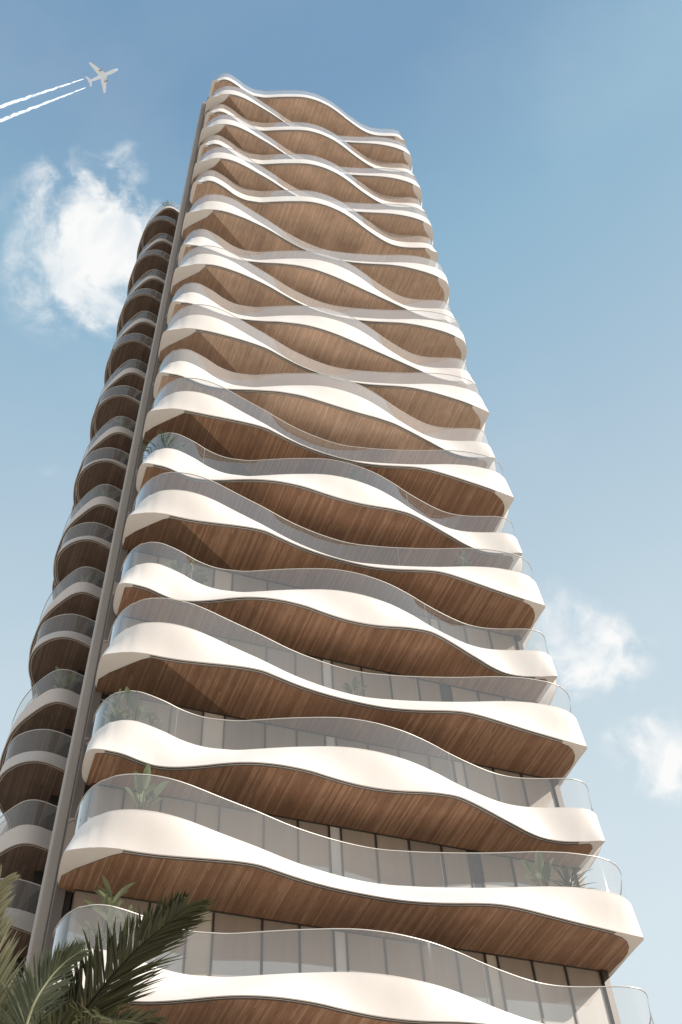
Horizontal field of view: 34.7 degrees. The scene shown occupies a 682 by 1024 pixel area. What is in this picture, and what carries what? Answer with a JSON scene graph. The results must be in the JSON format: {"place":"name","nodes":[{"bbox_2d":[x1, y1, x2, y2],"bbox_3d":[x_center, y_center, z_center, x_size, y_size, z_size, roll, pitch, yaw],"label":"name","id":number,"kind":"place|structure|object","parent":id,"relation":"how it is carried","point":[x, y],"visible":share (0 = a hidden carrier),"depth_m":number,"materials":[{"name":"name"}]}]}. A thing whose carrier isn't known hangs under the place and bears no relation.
{"place":"outdoors","nodes":[
{"label":"outdoors","id":0,"kind":"place"},
{"bbox_2d":[86,62,117,92],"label":"airliner","id":1,"kind":"object","parent":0,"point":[102,76],"visible":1,"depth_m":1422.82,"materials":[{"name":"white metal"}]},
{"bbox_2d":[0,863,215,1023],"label":"palm tree","id":2,"kind":"object","parent":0,"point":[160,929],"visible":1,"depth_m":7.24,"materials":[{"name":"bark"},{"name":"leaf"}]},
{"bbox_2d":[0,73,654,1023],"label":"residential tower","id":3,"kind":"structure","parent":0,"point":[324,839],"depth_m":37.52,"materials":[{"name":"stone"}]},
{"bbox_2d":[52,666,79,689],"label":"potted plant","id":4,"kind":"object","parent":3,"relation":"on","point":[67,680],"visible":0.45,"depth_m":47.08,"materials":[{"name":"green plant"}]},
{"bbox_2d":[65,889,105,948],"bbox_3d":[-6.265,10.456,26.636,0.896,2.680,0.080,14,-56,-13],"label":"window","id":5,"kind":"structure","parent":3,"relation":"in","point":[78,918],"depth_m":27.12,"materials":[{"name":"grey glass"}]},
{"bbox_2d":[80,571,98,584],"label":"potted plant","id":6,"kind":"object","parent":3,"relation":"on","point":[89,577],"visible":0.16,"depth_m":52.70,"materials":[{"name":"green plant"}]},
{"bbox_2d":[86,783,124,821],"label":"window","id":7,"kind":"structure","parent":3,"relation":"in","point":[104,798],"depth_m":30.10,"materials":[{"name":"grey glass"}]},
{"bbox_2d":[98,487,115,498],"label":"potted plant","id":8,"kind":"object","parent":3,"relation":"on","point":[108,494],"visible":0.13,"depth_m":58.24,"materials":[{"name":"green plant"}]},
{"bbox_2d":[81,875,134,949],"bbox_3d":[-5.583,9.875,26.087,1.250,2.414,1.260,-3,-54,-1],"label":"potted plant","id":9,"kind":"object","parent":3,"relation":"on","point":[107,914],"visible":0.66,"depth_m":26.19,"materials":[{"name":"green plant"}]},
{"bbox_2d":[101,688,132,722],"bbox_3d":[-6.452,5.980,31.439,0.949,1.717,0.993,29,-61,-22],"label":"potted plant","id":10,"kind":"object","parent":3,"relation":"on","point":[113,705],"visible":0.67,"depth_m":31.49,"materials":[{"name":"green plant"}]},
{"bbox_2d":[103,692,136,725],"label":"window","id":11,"kind":"structure","parent":3,"relation":"in","point":[123,702],"depth_m":32.92,"materials":[{"name":"grey glass"}]},
{"bbox_2d":[113,417,128,427],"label":"potted plant","id":12,"kind":"object","parent":3,"relation":"on","point":[121,424],"visible":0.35,"depth_m":64.22,"materials":[{"name":"green plant"}]},
{"bbox_2d":[110,905,135,951],"bbox_3d":[-5.194,10.284,25.986,0.869,1.735,1.056,-19,-55,11],"label":"potted plant","id":13,"kind":"object","parent":3,"relation":"on","point":[123,914],"visible":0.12,"depth_m":26.22,"materials":[{"name":"green plant"}]},
{"bbox_2d":[102,895,149,949],"bbox_3d":[-5.343,10.682,26.851,1.046,2.680,0.080,14,-56,-13],"label":"window","id":14,"kind":"structure","parent":3,"relation":"in","point":[128,901],"depth_m":27.80,"materials":[{"name":"grey glass"}]},
{"bbox_2d":[109,686,156,720],"bbox_3d":[-6.040,6.036,31.277,1.015,1.353,1.430,-29,-57,17],"label":"potted plant","id":15,"kind":"object","parent":3,"relation":"on","point":[132,702],"visible":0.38,"depth_m":31.41,"materials":[{"name":"green plant"}]},
{"bbox_2d":[119,616,148,633],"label":"window","id":16,"kind":"structure","parent":3,"relation":"in","point":[127,622],"depth_m":35.94,"materials":[{"name":"grey glass"}]},
{"bbox_2d":[122,789,161,811],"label":"window","id":17,"kind":"structure","parent":3,"relation":"in","point":[128,802],"depth_m":30.39,"materials":[{"name":"grey glass"}]},
{"bbox_2d":[131,550,158,567],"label":"window","id":18,"kind":"structure","parent":3,"relation":"in","point":[139,557],"depth_m":38.72,"materials":[{"name":"grey glass"}]},
{"bbox_2d":[125,763,168,810],"bbox_3d":[-5.057,7.524,28.278,0.992,1.671,1.020,25,-59,-20],"label":"potted plant","id":19,"kind":"object","parent":3,"relation":"on","point":[142,782],"visible":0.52,"depth_m":28.48,"materials":[{"name":"green plant"}]},
{"bbox_2d":[135,698,171,733],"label":"window","id":20,"kind":"structure","parent":3,"relation":"in","point":[162,710],"depth_m":33.22,"materials":[{"name":"grey glass"}]},
{"bbox_2d":[146,713,162,728],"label":"potted plant","id":21,"kind":"object","parent":3,"relation":"on","point":[150,719],"visible":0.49,"depth_m":31.51,"materials":[{"name":"green plant"}]},
{"bbox_2d":[135,430,187,457],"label":"potted plant","id":22,"kind":"object","parent":3,"relation":"on","point":[162,444],"visible":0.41,"depth_m":42.43,"materials":[{"name":"green plant"}]},
{"bbox_2d":[145,901,186,973],"bbox_3d":[-4.372,10.919,27.078,0.996,2.680,0.080,14,-56,-13],"label":"window","id":23,"kind":"structure","parent":3,"relation":"in","point":[177,966],"depth_m":27.05,"materials":[{"name":"grey glass"}]},
{"bbox_2d":[158,556,187,575],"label":"window","id":24,"kind":"structure","parent":3,"relation":"in","point":[162,560],"depth_m":38.98,"materials":[{"name":"grey glass"}]},
{"bbox_2d":[160,795,196,822],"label":"window","id":25,"kind":"structure","parent":3,"relation":"in","point":[178,807],"depth_m":30.67,"materials":[{"name":"grey glass"}]},
{"bbox_2d":[168,441,189,455],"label":"potted plant","id":26,"kind":"object","parent":3,"relation":"on","point":[182,448],"visible":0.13,"depth_m":42.72,"materials":[{"name":"green plant"}]},
{"bbox_2d":[167,557,204,577],"bbox_3d":[-5.419,2.209,37.191,1.073,1.349,1.130,-34,-59,20],"label":"potted plant","id":27,"kind":"object","parent":3,"relation":"on","point":[179,563],"visible":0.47,"depth_m":37.27,"materials":[{"name":"green plant"}]},
{"bbox_2d":[169,704,203,745],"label":"window","id":28,"kind":"structure","parent":3,"relation":"in","point":[188,726],"depth_m":33.19,"materials":[{"name":"grey glass"}]},
{"bbox_2d":[184,354,201,366],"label":"potted plant","id":29,"kind":"object","parent":3,"relation":"on","point":[187,359],"visible":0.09,"depth_m":48.37,"materials":[{"name":"green plant"}]},
{"bbox_2d":[188,567,207,583],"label":"potted plant","id":30,"kind":"object","parent":3,"relation":"on","point":[198,577],"visible":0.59,"depth_m":37.42,"materials":[{"name":"green plant"}]},
{"bbox_2d":[183,909,213,975],"bbox_3d":[-3.575,11.114,27.264,0.676,2.680,0.080,14,-56,-13],"label":"window","id":31,"kind":"structure","parent":3,"relation":"in","point":[198,950],"depth_m":27.43,"materials":[{"name":"grey glass"}]},
{"bbox_2d":[186,562,214,587],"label":"window","id":32,"kind":"structure","parent":3,"relation":"in","point":[209,571],"depth_m":39.12,"materials":[{"name":"grey glass"}]},
{"bbox_2d":[195,801,219,831],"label":"window","id":33,"kind":"structure","parent":3,"relation":"in","point":[207,815],"depth_m":30.78,"materials":[{"name":"grey glass"}]},
{"bbox_2d":[201,711,224,748],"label":"window","id":34,"kind":"structure","parent":3,"relation":"in","point":[212,730],"depth_m":33.34,"materials":[{"name":"grey glass"}]},
{"bbox_2d":[210,634,228,644],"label":"window","id":35,"kind":"structure","parent":3,"relation":"in","point":[224,639],"depth_m":36.69,"materials":[{"name":"grey glass"}]},
{"bbox_2d":[213,568,232,590],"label":"window","id":36,"kind":"structure","parent":3,"relation":"in","point":[223,579],"depth_m":39.16,"materials":[{"name":"grey glass"}]},
{"bbox_2d":[210,911,262,976],"bbox_3d":[-2.634,11.344,27.484,1.306,2.680,0.080,14,-56,-13],"label":"window","id":37,"kind":"structure","parent":3,"relation":"in","point":[233,955],"depth_m":27.85,"materials":[{"name":"grey glass"}]},
{"bbox_2d":[219,805,263,848],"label":"window","id":38,"kind":"structure","parent":3,"relation":"in","point":[247,826],"depth_m":30.90,"materials":[{"name":"grey glass"}]},
{"bbox_2d":[223,715,265,749],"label":"window","id":39,"kind":"structure","parent":3,"relation":"in","point":[244,735],"depth_m":33.64,"materials":[{"name":"grey glass"}]},
{"bbox_2d":[229,638,266,661],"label":"window","id":40,"kind":"structure","parent":3,"relation":"in","point":[259,651],"depth_m":36.78,"materials":[{"name":"grey glass"}]},
{"bbox_2d":[232,572,267,591],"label":"window","id":41,"kind":"structure","parent":3,"relation":"in","point":[240,583],"depth_m":39.49,"materials":[{"name":"grey glass"}]},
{"bbox_2d":[262,918,299,974],"bbox_3d":[-1.530,11.614,27.741,1.016,2.680,0.080,14,-56,-13],"label":"window","id":42,"kind":"structure","parent":3,"relation":"in","point":[280,950],"depth_m":28.22,"materials":[{"name":"grey glass"}]},
{"bbox_2d":[265,723,296,747],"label":"window","id":43,"kind":"structure","parent":3,"relation":"in","point":[276,736],"depth_m":34.07,"materials":[{"name":"grey glass"}]},
{"bbox_2d":[266,646,295,675],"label":"window","id":44,"kind":"structure","parent":3,"relation":"in","point":[285,660],"depth_m":36.87,"materials":[{"name":"grey glass"}]},
{"bbox_2d":[268,580,293,590],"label":"window","id":45,"kind":"structure","parent":3,"relation":"in","point":[272,585],"depth_m":39.92,"materials":[{"name":"grey glass"}]},
{"bbox_2d":[264,813,298,862],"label":"window","id":46,"kind":"structure","parent":3,"relation":"in","point":[280,839],"depth_m":31.01,"materials":[{"name":"grey glass"}]},
{"bbox_2d":[295,653,322,685],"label":"window","id":47,"kind":"structure","parent":3,"relation":"in","point":[308,669],"depth_m":36.94,"materials":[{"name":"grey glass"}]},
{"bbox_2d":[297,729,325,746],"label":"window","id":48,"kind":"structure","parent":3,"relation":"in","point":[304,738],"depth_m":34.41,"materials":[{"name":"grey glass"}]},
{"bbox_2d":[298,819,330,872],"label":"window","id":49,"kind":"structure","parent":3,"relation":"in","point":[314,850],"depth_m":31.14,"materials":[{"name":"grey glass"}]},
{"bbox_2d":[300,924,335,972],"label":"window","id":50,"kind":"structure","parent":3,"relation":"in","point":[317,950],"depth_m":28.51,"materials":[{"name":"grey glass"}]},
{"bbox_2d":[322,658,332,688],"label":"window","id":51,"kind":"structure","parent":3,"relation":"in","point":[326,669],"depth_m":37.03,"materials":[{"name":"glass"}]},
{"bbox_2d":[325,734,335,745],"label":"window","id":52,"kind":"structure","parent":3,"relation":"in","point":[330,740],"depth_m":34.62,"materials":[{"name":"glass"}]},
{"bbox_2d":[329,825,343,876],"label":"window","id":53,"kind":"structure","parent":3,"relation":"in","point":[335,831],"depth_m":31.24,"materials":[{"name":"glass"}]},
{"bbox_2d":[334,930,348,971],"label":"window","id":54,"kind":"structure","parent":3,"relation":"in","point":[340,937],"depth_m":28.72,"materials":[{"name":"glass"}]},
{"bbox_2d":[332,660,363,696],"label":"window","id":55,"kind":"structure","parent":3,"relation":"in","point":[341,676],"depth_m":37.26,"materials":[{"name":"grey glass"}]},
{"bbox_2d":[336,737,367,749],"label":"window","id":56,"kind":"structure","parent":3,"relation":"in","point":[340,742],"depth_m":34.81,"materials":[{"name":"grey glass"}]},
{"bbox_2d":[341,677,367,695],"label":"potted plant","id":57,"kind":"object","parent":3,"relation":"on","point":[355,685],"visible":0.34,"depth_m":36.09,"materials":[{"name":"green plant"}]},
{"bbox_2d":[347,468,367,484],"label":"potted plant","id":58,"kind":"object","parent":3,"relation":"on","point":[355,474],"visible":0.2,"depth_m":43.90,"materials":[{"name":"green plant"}]},
{"bbox_2d":[341,827,379,883],"bbox_3d":[0.553,10.130,31.048,1.076,2.580,0.080,14,-56,-13],"label":"window","id":59,"kind":"structure","parent":3,"relation":"in","point":[359,863],"depth_m":31.39,"materials":[{"name":"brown glass"}]},
{"bbox_2d":[346,931,387,974],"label":"window","id":60,"kind":"structure","parent":3,"relation":"in","point":[366,953],"depth_m":28.92,"materials":[{"name":"grey glass"}]},
{"bbox_2d":[361,666,392,699],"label":"window","id":61,"kind":"structure","parent":3,"relation":"in","point":[379,686],"depth_m":37.43,"materials":[{"name":"grey glass"}]},
{"bbox_2d":[368,743,399,757],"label":"window","id":62,"kind":"structure","parent":3,"relation":"in","point":[374,747],"depth_m":35.06,"materials":[{"name":"grey glass"}]},
{"bbox_2d":[376,833,413,885],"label":"window","id":63,"kind":"structure","parent":3,"relation":"in","point":[395,868],"depth_m":31.64,"materials":[{"name":"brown glass"}]},
{"bbox_2d":[384,937,424,981],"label":"window","id":64,"kind":"structure","parent":3,"relation":"in","point":[404,959],"depth_m":29.16,"materials":[{"name":"grey glass"}]},
{"bbox_2d":[390,672,420,700],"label":"window","id":65,"kind":"structure","parent":3,"relation":"in","point":[403,688],"depth_m":37.73,"materials":[{"name":"grey glass"}]},
{"bbox_2d":[399,749,430,769],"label":"window","id":66,"kind":"structure","parent":3,"relation":"in","point":[421,759],"depth_m":35.23,"materials":[{"name":"grey glass"}]},
{"bbox_2d":[408,612,430,625],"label":"window","id":67,"kind":"structure","parent":3,"relation":"in","point":[423,618],"depth_m":41.17,"materials":[{"name":"grey glass"}]},
{"bbox_2d":[409,839,446,887],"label":"window","id":68,"kind":"structure","parent":3,"relation":"in","point":[427,871],"depth_m":31.93,"materials":[{"name":"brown glass"}]},
{"bbox_2d":[418,678,442,701],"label":"window","id":69,"kind":"structure","parent":3,"relation":"in","point":[429,690],"depth_m":38.05,"materials":[{"name":"grey glass"}]},
{"bbox_2d":[430,617,440,630],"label":"window","id":70,"kind":"structure","parent":3,"relation":"in","point":[434,622],"depth_m":41.17,"materials":[{"name":"grey glass"}]},
{"bbox_2d":[421,943,461,992],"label":"window","id":71,"kind":"structure","parent":3,"relation":"in","point":[440,964],"depth_m":29.33,"materials":[{"name":"grey glass"}]},
{"bbox_2d":[429,755,456,782],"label":"window","id":72,"kind":"structure","parent":3,"relation":"in","point":[440,765],"depth_m":35.31,"materials":[{"name":"grey glass"}]},
{"bbox_2d":[440,683,452,701],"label":"window","id":73,"kind":"structure","parent":3,"relation":"in","point":[446,690],"depth_m":38.24,"materials":[{"name":"grey glass"}]},
{"bbox_2d":[439,619,467,643],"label":"window","id":74,"kind":"structure","parent":3,"relation":"in","point":[457,631],"depth_m":41.22,"materials":[{"name":"grey glass"}]},
{"bbox_2d":[441,845,473,887],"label":"window","id":75,"kind":"structure","parent":3,"relation":"in","point":[458,873],"depth_m":32.19,"materials":[{"name":"grey glass"}]},
{"bbox_2d":[453,760,467,788],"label":"window","id":76,"kind":"structure","parent":3,"relation":"in","point":[459,768],"depth_m":35.33,"materials":[{"name":"grey glass"}]},
{"bbox_2d":[456,549,471,566],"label":"potted plant","id":77,"kind":"object","parent":3,"relation":"on","point":[465,562],"visible":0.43,"depth_m":42.35,"materials":[{"name":"green plant"}]},
{"bbox_2d":[450,685,479,701],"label":"window","id":78,"kind":"structure","parent":3,"relation":"in","point":[459,694],"depth_m":38.48,"materials":[{"name":"grey glass"}]},
{"bbox_2d":[456,948,493,1006],"bbox_3d":[3.605,12.869,28.940,0.856,2.680,0.080,14,-56,-13],"label":"window","id":79,"kind":"structure","parent":3,"relation":"in","point":[471,972],"depth_m":29.44,"materials":[{"name":"grey glass"}]},
{"bbox_2d":[468,849,484,887],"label":"window","id":80,"kind":"structure","parent":3,"relation":"in","point":[475,862],"depth_m":32.38,"materials":[{"name":"grey glass"}]},
{"bbox_2d":[464,625,492,648],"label":"window","id":81,"kind":"structure","parent":3,"relation":"in","point":[478,637],"depth_m":41.37,"materials":[{"name":"grey glass"}]},
{"bbox_2d":[464,762,499,801],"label":"window","id":82,"kind":"structure","parent":3,"relation":"in","point":[482,782],"depth_m":35.38,"materials":[{"name":"grey glass"}]},
{"bbox_2d":[478,691,504,701],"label":"window","id":83,"kind":"structure","parent":3,"relation":"in","point":[483,696],"depth_m":38.84,"materials":[{"name":"grey glass"}]},
{"bbox_2d":[485,953,506,1011],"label":"window","id":84,"kind":"structure","parent":3,"relation":"in","point":[498,998],"depth_m":29.50,"materials":[{"name":"grey glass"}]},
{"bbox_2d":[479,851,516,887],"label":"window","id":85,"kind":"structure","parent":3,"relation":"in","point":[498,871],"depth_m":32.62,"materials":[{"name":"grey glass"}]},
{"bbox_2d":[489,630,517,649],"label":"window","id":86,"kind":"structure","parent":3,"relation":"in","point":[500,641],"depth_m":41.68,"materials":[{"name":"grey glass"}]},
{"bbox_2d":[493,767,528,806],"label":"window","id":87,"kind":"structure","parent":3,"relation":"in","point":[511,791],"depth_m":35.55,"materials":[{"name":"grey glass"}]},
{"bbox_2d":[504,697,531,702],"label":"window","id":88,"kind":"structure","parent":3,"relation":"in","point":[506,698],"depth_m":39.11,"materials":[{"name":"grey glass"}]},
{"bbox_2d":[497,955,544,1023],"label":"window","id":89,"kind":"structure","parent":3,"relation":"in","point":[522,999],"depth_m":29.60,"materials":[{"name":"grey glass"}]},
{"bbox_2d":[511,857,545,886],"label":"window","id":90,"kind":"structure","parent":3,"relation":"in","point":[520,870],"depth_m":32.87,"materials":[{"name":"grey glass"}]},
{"bbox_2d":[521,850,555,885],"bbox_3d":[5.623,10.404,30.805,1.090,1.409,0.914,-22,-56,13],"label":"potted plant","id":91,"kind":"object","parent":3,"relation":"on","point":[544,870],"visible":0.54,"depth_m":30.98,"materials":[{"name":"green plant"}]},
{"bbox_2d":[521,773,557,807],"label":"window","id":92,"kind":"structure","parent":3,"relation":"in","point":[539,792],"depth_m":35.85,"materials":[{"name":"grey glass"}]},
{"bbox_2d":[532,960,577,1023],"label":"window","id":93,"kind":"structure","parent":3,"relation":"in","point":[557,1005],"depth_m":29.82,"materials":[{"name":"grey glass"}]},
{"bbox_2d":[544,863,578,887],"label":"window","id":94,"kind":"structure","parent":3,"relation":"in","point":[572,870],"depth_m":33.30,"materials":[{"name":"grey glass"}]},
{"bbox_2d":[544,859,597,888],"bbox_3d":[6.517,10.507,30.937,1.501,1.422,1.583,-14,-54,7],"label":"potted plant","id":95,"kind":"object","parent":3,"relation":"on","point":[567,881],"visible":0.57,"depth_m":30.80,"materials":[{"name":"green plant"}]},
{"bbox_2d":[565,965,612,1023],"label":"window","id":96,"kind":"structure","parent":3,"relation":"in","point":[591,1005],"depth_m":30.11,"materials":[{"name":"grey glass"}]},
{"bbox_2d":[0,0,681,1023],"label":"sky","id":97,"kind":"structure","parent":0,"point":[543,138],"materials":[{"name":"blue"}]}
]}

